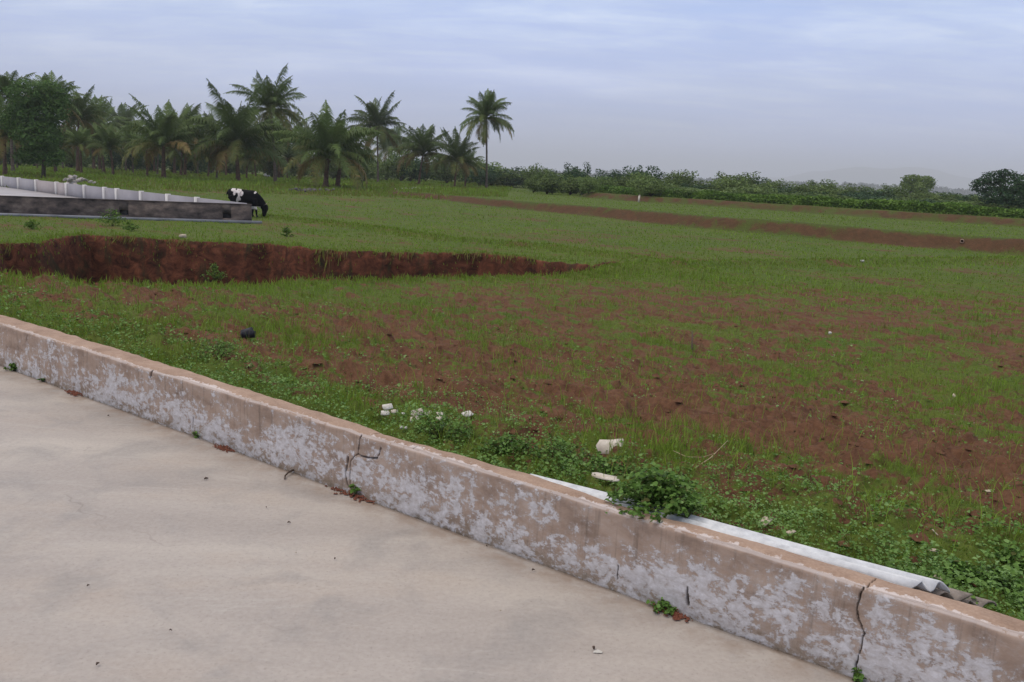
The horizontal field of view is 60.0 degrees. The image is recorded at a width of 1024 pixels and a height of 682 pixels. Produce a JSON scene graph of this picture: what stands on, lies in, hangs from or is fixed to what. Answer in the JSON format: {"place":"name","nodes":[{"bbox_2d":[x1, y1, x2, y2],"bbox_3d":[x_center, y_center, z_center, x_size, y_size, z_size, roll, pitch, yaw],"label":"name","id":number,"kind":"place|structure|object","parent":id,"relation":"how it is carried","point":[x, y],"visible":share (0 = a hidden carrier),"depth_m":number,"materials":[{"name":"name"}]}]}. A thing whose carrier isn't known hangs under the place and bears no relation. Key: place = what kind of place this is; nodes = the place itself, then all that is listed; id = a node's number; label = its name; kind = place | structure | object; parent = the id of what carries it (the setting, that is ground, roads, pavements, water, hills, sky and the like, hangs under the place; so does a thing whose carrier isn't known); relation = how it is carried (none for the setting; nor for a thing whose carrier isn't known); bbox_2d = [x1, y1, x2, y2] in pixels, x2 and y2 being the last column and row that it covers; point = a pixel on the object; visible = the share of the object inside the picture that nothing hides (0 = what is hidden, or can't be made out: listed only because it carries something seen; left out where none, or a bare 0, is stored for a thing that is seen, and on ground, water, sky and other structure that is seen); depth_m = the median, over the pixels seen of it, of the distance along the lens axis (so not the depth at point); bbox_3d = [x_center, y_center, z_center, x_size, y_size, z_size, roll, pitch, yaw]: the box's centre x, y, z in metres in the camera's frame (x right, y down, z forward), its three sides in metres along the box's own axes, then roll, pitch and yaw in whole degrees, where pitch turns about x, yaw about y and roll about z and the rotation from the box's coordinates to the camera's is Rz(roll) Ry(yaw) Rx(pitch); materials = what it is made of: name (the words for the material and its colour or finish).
{"place":"outdoors","nodes":[
{"label":"outdoors","id":0,"kind":"place"},
{"bbox_2d":[0,187,78,197],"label":"yard floor","id":1,"kind":"structure","parent":0,"point":[6,191],"depth_m":57.03,"materials":[{"name":"concrete"}]},
{"bbox_2d":[0,366,859,681],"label":"concrete slab","id":2,"kind":"structure","parent":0,"point":[164,548],"depth_m":3.42,"materials":[{"name":"concrete"}]},
{"bbox_2d":[325,485,374,503],"bbox_3d":[-0.819,0.758,4.409,0.362,0.017,0.073,10,13,36],"label":"soil spill","id":3,"kind":"object","parent":2,"relation":"on","point":[355,497],"visible":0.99,"depth_m":4.40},
{"bbox_2d":[646,597,676,614],"bbox_3d":[0.569,1.005,3.371,0.111,0.064,0.121,3,11,0],"label":"wall sprout","id":4,"kind":"object","parent":2,"relation":"on","point":[666,604],"depth_m":3.36,"materials":[{"name":"green plant"}]},
{"bbox_2d":[652,603,692,621],"bbox_3d":[0.596,1.020,3.338,0.180,0.017,0.066,10,13,37],"label":"soil spill","id":5,"kind":"object","parent":2,"relation":"on","point":[675,615],"visible":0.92,"depth_m":3.32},
{"bbox_2d":[851,667,866,681],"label":"wall sprout","id":6,"kind":"object","parent":2,"relation":"on","point":[858,676],"depth_m":2.94,"materials":[{"name":"green plant"}]},
{"bbox_2d":[0,161,1023,617],"bbox_3d":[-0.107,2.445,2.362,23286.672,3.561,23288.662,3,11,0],"label":"ground","id":7,"kind":"structure","parent":0,"point":[140,259],"depth_m":14.51,"materials":[{"name":"plant"}]},
{"bbox_2d":[0,70,35,170],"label":"palm tree","id":8,"kind":"object","parent":7,"relation":"on","point":[4,82],"visible":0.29,"depth_m":97.18,"materials":[{"name":"green plant"}]},
{"bbox_2d":[0,95,60,174],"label":"palm tree","id":9,"kind":"object","parent":7,"relation":"on","point":[3,139],"visible":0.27,"depth_m":86.92,"materials":[{"name":"green plant"}]},
{"bbox_2d":[0,78,75,177],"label":"broadleaf tree","id":10,"kind":"object","parent":7,"relation":"on","point":[37,134],"visible":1,"depth_m":82.95,"materials":[{"name":"green plant"}]},
{"bbox_2d":[23,70,87,170],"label":"palm tree","id":11,"kind":"object","parent":7,"relation":"on","point":[61,83],"visible":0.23,"depth_m":109.09,"materials":[{"name":"green plant"}]},
{"bbox_2d":[37,125,74,172],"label":"palm tree","id":12,"kind":"object","parent":7,"relation":"on","point":[65,135],"visible":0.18,"depth_m":106.30,"materials":[{"name":"green plant"}]},
{"bbox_2d":[62,126,98,172],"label":"palm tree","id":13,"kind":"object","parent":7,"relation":"on","point":[79,138],"visible":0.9,"depth_m":105.43,"materials":[{"name":"green plant"}]},
{"bbox_2d":[59,84,110,171],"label":"palm tree","id":14,"kind":"object","parent":7,"relation":"on","point":[88,113],"visible":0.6,"depth_m":113.29,"materials":[{"name":"green plant"}]},
{"bbox_2d":[58,90,128,169],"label":"palm tree","id":15,"kind":"object","parent":7,"relation":"on","point":[103,108],"visible":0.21,"depth_m":142.18,"materials":[{"name":"green plant"}]},
{"bbox_2d":[79,117,126,171],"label":"palm tree","id":16,"kind":"object","parent":7,"relation":"on","point":[97,136],"visible":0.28,"depth_m":119.66,"materials":[{"name":"green plant"}]},
{"bbox_2d":[86,123,133,174],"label":"palm tree","id":17,"kind":"object","parent":7,"relation":"on","point":[110,144],"visible":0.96,"depth_m":105.25,"materials":[{"name":"green plant"}]},
{"bbox_2d":[96,208,128,225],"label":"field weed","id":18,"kind":"object","parent":7,"relation":"on","point":[115,216],"visible":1,"depth_m":33.32,"materials":[{"name":"green plant"}]},
{"bbox_2d":[104,150,141,169],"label":"bush","id":19,"kind":"object","parent":7,"relation":"on","point":[118,160],"visible":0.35,"depth_m":145.89,"materials":[{"name":"green plant"}]},
{"bbox_2d":[0,176,246,203],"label":"boundary wall","id":20,"kind":"structure","parent":7,"relation":"on","point":[73,190],"depth_m":53.42,"materials":[{"name":"concrete"}]},
{"bbox_2d":[104,96,147,128],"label":"palm tree","id":21,"kind":"object","parent":7,"relation":"on","point":[127,113],"visible":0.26,"depth_m":210.06,"materials":[{"name":"green plant"}]},
{"bbox_2d":[0,195,261,223],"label":"yard wall","id":22,"kind":"structure","parent":7,"relation":"on","point":[75,208],"depth_m":37.30,"materials":[{"name":"concrete"}]},
{"bbox_2d":[119,130,144,172],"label":"palm tree","id":23,"kind":"object","parent":7,"relation":"on","point":[127,135],"visible":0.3,"depth_m":119.42,"materials":[{"name":"green plant"}]},
{"bbox_2d":[127,150,161,171],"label":"bush","id":24,"kind":"object","parent":7,"relation":"on","point":[141,165],"visible":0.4,"depth_m":146.04,"materials":[{"name":"green plant"}]},
{"bbox_2d":[123,131,168,175],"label":"palm tree","id":25,"kind":"object","parent":7,"relation":"on","point":[138,137],"visible":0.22,"depth_m":105.70,"materials":[{"name":"green plant"}]},
{"bbox_2d":[119,93,212,177],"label":"palm tree","id":26,"kind":"object","parent":7,"relation":"on","point":[163,132],"visible":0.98,"depth_m":98.14,"materials":[{"name":"green plant"}]},
{"bbox_2d":[155,153,187,172],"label":"bush","id":27,"kind":"object","parent":7,"relation":"on","point":[168,163],"visible":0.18,"depth_m":145.79,"materials":[{"name":"green plant"}]},
{"bbox_2d":[158,127,202,174],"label":"palm tree","id":28,"kind":"object","parent":7,"relation":"on","point":[171,151],"visible":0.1,"depth_m":119.57,"materials":[{"name":"green plant"}]},
{"bbox_2d":[153,103,222,174],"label":"palm tree","id":29,"kind":"object","parent":7,"relation":"on","point":[194,110],"visible":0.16,"depth_m":122.10,"materials":[{"name":"green plant"}]},
{"bbox_2d":[176,156,213,173],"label":"bush","id":30,"kind":"object","parent":7,"relation":"on","point":[189,167],"visible":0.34,"depth_m":145.87,"materials":[{"name":"green plant"}]},
{"bbox_2d":[181,334,244,362],"bbox_3d":[-2.221,0.053,6.699,0.470,0.208,0.472,10,13,35],"label":"leafy weed","id":31,"kind":"object","parent":7,"relation":"on","point":[217,346],"visible":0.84,"depth_m":6.69,"materials":[{"name":"green plant"}]},
{"bbox_2d":[202,262,226,281],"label":"field weed","id":32,"kind":"object","parent":7,"relation":"on","point":[216,275],"visible":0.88,"depth_m":26.30,"materials":[{"name":"green plant"}]},
{"bbox_2d":[183,78,292,181],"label":"palm tree","id":33,"kind":"object","parent":7,"relation":"on","point":[236,134],"visible":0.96,"depth_m":101.15,"materials":[{"name":"green plant"}]},
{"bbox_2d":[227,149,261,177],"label":"palm tree","id":34,"kind":"object","parent":7,"relation":"on","point":[245,159],"visible":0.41,"depth_m":119.28,"materials":[{"name":"green plant"}]},
{"bbox_2d":[226,188,267,217],"bbox_3d":[-12.522,-6.520,41.937,1.919,1.348,0.671,0,11,-14],"label":"cow","id":35,"kind":"object","parent":7,"relation":"on","point":[255,199],"visible":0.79,"depth_m":41.70},
{"bbox_2d":[240,327,255,338],"bbox_3d":[-2.357,-0.068,7.918,0.128,0.095,0.069,-3,29,-28],"label":"black rag","id":36,"kind":"object","parent":7,"relation":"on","point":[247,333],"visible":0.95,"depth_m":7.90,"materials":[{"name":"fabric"}]},
{"bbox_2d":[223,63,308,181],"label":"palm tree","id":37,"kind":"object","parent":7,"relation":"on","point":[271,98],"visible":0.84,"depth_m":107.98,"materials":[{"name":"green plant"}]},
{"bbox_2d":[249,108,310,177],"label":"palm tree","id":38,"kind":"object","parent":7,"relation":"on","point":[277,122],"visible":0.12,"depth_m":141.35,"materials":[{"name":"green plant"}]},
{"bbox_2d":[261,159,303,176],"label":"bush","id":39,"kind":"object","parent":7,"relation":"on","point":[293,171],"visible":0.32,"depth_m":146.26,"materials":[{"name":"green plant"}]},
{"bbox_2d":[279,143,300,177],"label":"palm tree","id":40,"kind":"object","parent":7,"relation":"on","point":[288,153],"visible":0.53,"depth_m":138.85,"materials":[{"name":"green plant"}]},
{"bbox_2d":[268,99,383,189],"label":"palm tree","id":41,"kind":"object","parent":7,"relation":"on","point":[328,145],"visible":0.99,"depth_m":90.30,"materials":[{"name":"green plant"}]},
{"bbox_2d":[322,162,354,178],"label":"bush","id":42,"kind":"object","parent":7,"relation":"on","point":[333,170],"visible":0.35,"depth_m":146.14,"materials":[{"name":"green plant"}]},
{"bbox_2d":[309,113,382,186],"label":"palm tree","id":43,"kind":"object","parent":7,"relation":"on","point":[364,165],"visible":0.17,"depth_m":95.24,"materials":[{"name":"green plant"}]},
{"bbox_2d":[354,159,389,180],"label":"bush","id":44,"kind":"object","parent":7,"relation":"on","point":[372,171],"visible":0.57,"depth_m":146.00,"materials":[{"name":"green plant"}]},
{"bbox_2d":[347,90,406,181],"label":"palm tree","id":45,"kind":"object","parent":7,"relation":"on","point":[374,116],"visible":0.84,"depth_m":135.31,"materials":[{"name":"green plant"}]},
{"bbox_2d":[359,123,413,161],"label":"palm tree","id":46,"kind":"object","parent":7,"relation":"on","point":[388,146],"visible":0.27,"depth_m":251.60,"materials":[{"name":"green plant"}]},
{"bbox_2d":[380,149,419,180],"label":"bush","id":47,"kind":"object","parent":7,"relation":"on","point":[391,162],"visible":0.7,"depth_m":145.99,"materials":[{"name":"green plant"}]},
{"bbox_2d":[392,155,429,181],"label":"bush","id":48,"kind":"object","parent":7,"relation":"on","point":[415,173],"visible":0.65,"depth_m":146.17,"materials":[{"name":"green plant"}]},
{"bbox_2d":[387,124,455,184],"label":"palm tree","id":49,"kind":"object","parent":7,"relation":"on","point":[421,144],"visible":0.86,"depth_m":120.45,"materials":[{"name":"green plant"}]},
{"bbox_2d":[399,410,474,444],"bbox_3d":[-0.419,0.469,4.881,0.428,0.179,0.366,3,11,0],"label":"leafy weed","id":50,"kind":"object","parent":7,"relation":"on","point":[457,431],"visible":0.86,"depth_m":4.85,"materials":[{"name":"green plant"}]},
{"bbox_2d":[426,158,461,182],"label":"bush","id":51,"kind":"object","parent":7,"relation":"on","point":[445,176],"visible":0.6,"depth_m":147.06,"materials":[{"name":"green plant"}]},
{"bbox_2d":[429,126,481,185],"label":"palm tree","id":52,"kind":"object","parent":7,"relation":"on","point":[456,152],"visible":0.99,"depth_m":116.12,"materials":[{"name":"green plant"}]},
{"bbox_2d":[450,149,485,185],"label":"palm tree","id":53,"kind":"object","parent":7,"relation":"on","point":[472,153],"visible":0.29,"depth_m":128.98,"materials":[{"name":"green plant"}]},
{"bbox_2d":[460,165,500,185],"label":"bush","id":54,"kind":"object","parent":7,"relation":"on","point":[482,175],"visible":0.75,"depth_m":136.09,"materials":[{"name":"green plant"}]},
{"bbox_2d":[459,89,513,187],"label":"palm tree","id":55,"kind":"object","parent":7,"relation":"on","point":[485,108],"visible":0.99,"depth_m":116.16,"materials":[{"name":"green plant"}]},
{"bbox_2d":[470,432,540,458],"bbox_3d":[-0.034,0.548,4.708,0.381,0.127,0.315,3,11,0],"label":"leafy weed","id":56,"kind":"object","parent":7,"relation":"on","point":[503,439],"visible":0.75,"depth_m":4.69,"materials":[{"name":"green plant"}]},
{"bbox_2d":[493,166,526,187],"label":"bush","id":57,"kind":"object","parent":7,"relation":"on","point":[513,182],"visible":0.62,"depth_m":138.81,"materials":[{"name":"green plant"}]},
{"bbox_2d":[491,169,528,185],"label":"bush","id":58,"kind":"object","parent":7,"relation":"on","point":[497,182],"visible":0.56,"depth_m":138.94,"materials":[{"name":"green plant"}]},
{"bbox_2d":[0,315,1023,681],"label":"kerb wall","id":59,"kind":"structure","parent":7,"relation":"on","point":[834,617],"depth_m":3.59,"materials":[{"name":"concrete"}]},
{"bbox_2d":[531,474,949,592],"bbox_3d":[0.746,0.720,3.405,1.702,0.083,0.099,10,13,36],"label":"corrugated sheet","id":60,"kind":"object","parent":59,"relation":"on","point":[901,578],"visible":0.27,"depth_m":3.17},
{"bbox_2d":[659,494,706,517],"bbox_3d":[0.662,0.634,3.451,0.208,0.102,0.159,-5,13,-35],"label":"leafy weed","id":61,"kind":"object","parent":60,"relation":"on","point":[690,507],"visible":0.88,"depth_m":3.43,"materials":[{"name":"green plant"}]},
{"bbox_2d":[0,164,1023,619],"bbox_3d":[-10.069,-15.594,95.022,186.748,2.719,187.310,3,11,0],"label":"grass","id":62,"kind":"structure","parent":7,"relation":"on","point":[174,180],"depth_m":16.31,"materials":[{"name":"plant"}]},
{"bbox_2d":[0,273,1023,620],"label":"ground creeper","id":63,"kind":"object","parent":7,"relation":"on","point":[908,565],"visible":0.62,"depth_m":4.37,"materials":[{"name":"green plant"}]},
{"bbox_2d":[8,278,1023,586],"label":"earth clods","id":64,"kind":"object","parent":7,"relation":"on","point":[836,500],"visible":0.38,"depth_m":6.08,"materials":[{"name":"soil"}]},
{"bbox_2d":[522,176,542,192],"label":"bush","id":65,"kind":"object","parent":7,"relation":"on","point":[530,185],"visible":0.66,"depth_m":98.14,"materials":[{"name":"green plant"}]},
{"bbox_2d":[521,162,553,188],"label":"bush","id":66,"kind":"object","parent":7,"relation":"on","point":[535,170],"visible":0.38,"depth_m":107.36,"materials":[{"name":"green plant"}]},
{"bbox_2d":[509,433,594,471],"bbox_3d":[0.241,0.557,4.581,0.421,0.183,0.458,-4,12,-31],"label":"leafy weed","id":67,"kind":"object","parent":7,"relation":"on","point":[558,443],"visible":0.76,"depth_m":4.57,"materials":[{"name":"green plant"}]},
{"bbox_2d":[532,172,572,193],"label":"bush","id":68,"kind":"object","parent":7,"relation":"on","point":[550,185],"visible":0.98,"depth_m":93.30,"materials":[{"name":"green plant"}]},
{"bbox_2d":[551,173,586,194],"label":"bush","id":69,"kind":"object","parent":7,"relation":"on","point":[573,187],"visible":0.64,"depth_m":94.56,"materials":[{"name":"green plant"}]},
{"bbox_2d":[564,162,593,193],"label":"bush","id":70,"kind":"object","parent":7,"relation":"on","point":[575,172],"visible":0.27,"depth_m":103.97,"materials":[{"name":"green plant"}]},
{"bbox_2d":[576,176,601,192],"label":"bush","id":71,"kind":"object","parent":7,"relation":"on","point":[589,185],"visible":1,"depth_m":88.39,"materials":[{"name":"green plant"}]},
{"bbox_2d":[591,472,619,481],"bbox_3d":[0.444,0.647,4.221,0.156,0.014,0.053,10,19,34],"label":"plaster slab","id":72,"kind":"object","parent":7,"relation":"on","point":[597,475],"depth_m":4.21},
{"bbox_2d":[572,451,642,478],"bbox_3d":[0.476,0.629,4.408,0.360,0.128,0.279,11,14,39],"label":"leafy weed","id":73,"kind":"object","parent":7,"relation":"on","point":[600,462],"visible":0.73,"depth_m":4.39,"materials":[{"name":"green plant"}]},
{"bbox_2d":[592,169,625,183],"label":"bush","id":74,"kind":"object","parent":7,"relation":"on","point":[618,174],"visible":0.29,"depth_m":105.65,"materials":[{"name":"green plant"}]},
{"bbox_2d":[596,438,623,454],"bbox_3d":[0.531,0.570,4.811,0.161,0.112,0.021,8,-24,25],"label":"plaster block","id":75,"kind":"object","parent":7,"relation":"on","point":[602,446],"depth_m":4.81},
{"bbox_2d":[613,174,635,186],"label":"bush","id":76,"kind":"object","parent":7,"relation":"on","point":[621,182],"visible":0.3,"depth_m":92.50,"materials":[{"name":"green plant"}]},
{"bbox_2d":[625,172,657,187],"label":"bush","id":77,"kind":"object","parent":7,"relation":"on","point":[632,183],"visible":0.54,"depth_m":89.45,"materials":[{"name":"green plant"}]},
{"bbox_2d":[622,165,662,184],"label":"bush","id":78,"kind":"object","parent":7,"relation":"on","point":[634,171],"visible":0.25,"depth_m":100.79,"materials":[{"name":"green plant"}]},
{"bbox_2d":[632,179,670,195],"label":"bush","id":79,"kind":"object","parent":7,"relation":"on","point":[653,187],"visible":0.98,"depth_m":80.77,"materials":[{"name":"green plant"}]},
{"bbox_2d":[604,460,713,522],"bbox_3d":[0.578,0.592,3.542,0.408,0.214,0.425,7,11,23],"label":"leafy weed","id":80,"kind":"object","parent":7,"relation":"on","point":[658,490],"visible":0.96,"depth_m":3.50,"materials":[{"name":"green plant"}]},
{"bbox_2d":[663,169,698,186],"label":"bush","id":81,"kind":"object","parent":7,"relation":"on","point":[685,179],"visible":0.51,"depth_m":98.99,"materials":[{"name":"green plant"}]},
{"bbox_2d":[705,175,749,190],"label":"bush","id":82,"kind":"object","parent":7,"relation":"on","point":[717,185],"visible":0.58,"depth_m":93.18,"materials":[{"name":"green plant"}]},
{"bbox_2d":[712,171,760,185],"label":"bush","id":83,"kind":"object","parent":7,"relation":"on","point":[737,177],"visible":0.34,"depth_m":101.42,"materials":[{"name":"green plant"}]},
{"bbox_2d":[721,180,777,191],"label":"bush","id":84,"kind":"object","parent":7,"relation":"on","point":[762,186],"visible":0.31,"depth_m":92.16,"materials":[{"name":"green plant"}]},
{"bbox_2d":[725,186,776,194],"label":"bush","id":85,"kind":"object","parent":7,"relation":"on","point":[761,192],"visible":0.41,"depth_m":83.26,"materials":[{"name":"green plant"}]},
{"bbox_2d":[762,178,786,190],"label":"bush","id":86,"kind":"object","parent":7,"relation":"on","point":[775,185],"visible":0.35,"depth_m":100.87,"materials":[{"name":"green plant"}]},
{"bbox_2d":[550,170,1018,196],"bbox_3d":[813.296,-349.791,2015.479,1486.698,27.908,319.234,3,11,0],"label":"wood","id":87,"kind":"object","parent":7,"relation":"on","point":[962,191],"visible":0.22,"depth_m":1926.89,"materials":[{"name":"green plant"}]},
{"bbox_2d":[579,184,1023,217],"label":"hedge","id":88,"kind":"object","parent":7,"relation":"on","point":[952,207],"visible":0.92,"depth_m":67.25,"materials":[{"name":"green plant"}]},
{"bbox_2d":[786,182,841,194],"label":"bush","id":89,"kind":"object","parent":7,"relation":"on","point":[806,188],"visible":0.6,"depth_m":88.78,"materials":[{"name":"green plant"}]},
{"bbox_2d":[807,179,850,193],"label":"bush","id":90,"kind":"object","parent":7,"relation":"on","point":[839,187],"visible":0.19,"depth_m":99.09,"materials":[{"name":"green plant"}]},
{"bbox_2d":[850,187,895,198],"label":"bush","id":91,"kind":"object","parent":7,"relation":"on","point":[875,192],"visible":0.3,"depth_m":93.83,"materials":[{"name":"green plant"}]},
{"bbox_2d":[848,195,899,199],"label":"bush","id":92,"kind":"object","parent":7,"relation":"on","point":[871,197],"visible":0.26,"depth_m":82.03,"materials":[{"name":"green plant"}]},
{"bbox_2d":[877,183,911,196],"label":"bush","id":93,"kind":"object","parent":7,"relation":"on","point":[895,189],"visible":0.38,"depth_m":99.55,"materials":[{"name":"green plant"}]},
{"bbox_2d":[891,191,928,199],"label":"bush","id":94,"kind":"object","parent":7,"relation":"on","point":[908,195],"visible":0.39,"depth_m":93.26,"materials":[{"name":"green plant"}]},
{"bbox_2d":[899,174,937,193],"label":"broadleaf tree","id":95,"kind":"object","parent":7,"relation":"on","point":[923,183],"visible":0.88,"depth_m":146.57,"materials":[{"name":"green plant"}]},
{"bbox_2d":[918,192,962,201],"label":"bush","id":96,"kind":"object","parent":7,"relation":"on","point":[935,196],"visible":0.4,"depth_m":90.65,"materials":[{"name":"green plant"}]},
{"bbox_2d":[932,557,980,589],"bbox_3d":[1.700,0.880,3.365,0.172,0.112,0.162,3,11,0],"label":"leafy weed","id":97,"kind":"object","parent":7,"relation":"on","point":[959,567],"visible":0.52,"depth_m":3.36,"materials":[{"name":"green plant"}]},
{"bbox_2d":[961,596,996,607],"bbox_3d":[1.266,0.857,3.111,0.739,0.068,0.228,11,13,37],"label":"corrugated sheet","id":98,"kind":"object","parent":7,"relation":"on","point":[982,602],"visible":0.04,"depth_m":2.98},
{"bbox_2d":[913,587,972,600],"bbox_3d":[1.151,0.819,3.145,0.836,0.072,0.183,11,14,39],"label":"corrugated sheet","id":99,"kind":"object","parent":98,"relation":"on","point":[956,595],"visible":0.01,"depth_m":2.96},
{"bbox_2d":[961,561,1023,603],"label":"leafy weed","id":100,"kind":"object","parent":7,"relation":"on","point":[984,568],"visible":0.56,"depth_m":3.29,"materials":[{"name":"green plant"}]},
{"bbox_2d":[969,168,1023,207],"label":"broadleaf tree","id":101,"kind":"object","parent":7,"relation":"on","point":[1011,194],"visible":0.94,"depth_m":81.81,"materials":[{"name":"green plant"}]},
{"bbox_2d":[983,543,1023,578],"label":"leafy weed","id":102,"kind":"object","parent":7,"relation":"on","point":[1012,554],"visible":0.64,"depth_m":3.54,"materials":[{"name":"green plant"}]},
{"bbox_2d":[0,0,1023,181],"label":"sky","id":103,"kind":"structure","parent":0,"point":[772,88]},
{"bbox_2d":[732,167,1013,191],"bbox_3d":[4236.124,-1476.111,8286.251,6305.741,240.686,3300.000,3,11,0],"label":"hills","id":104,"kind":"structure","parent":0,"point":[876,176],"depth_m":7701.53,"materials":[{"name":"grey"}]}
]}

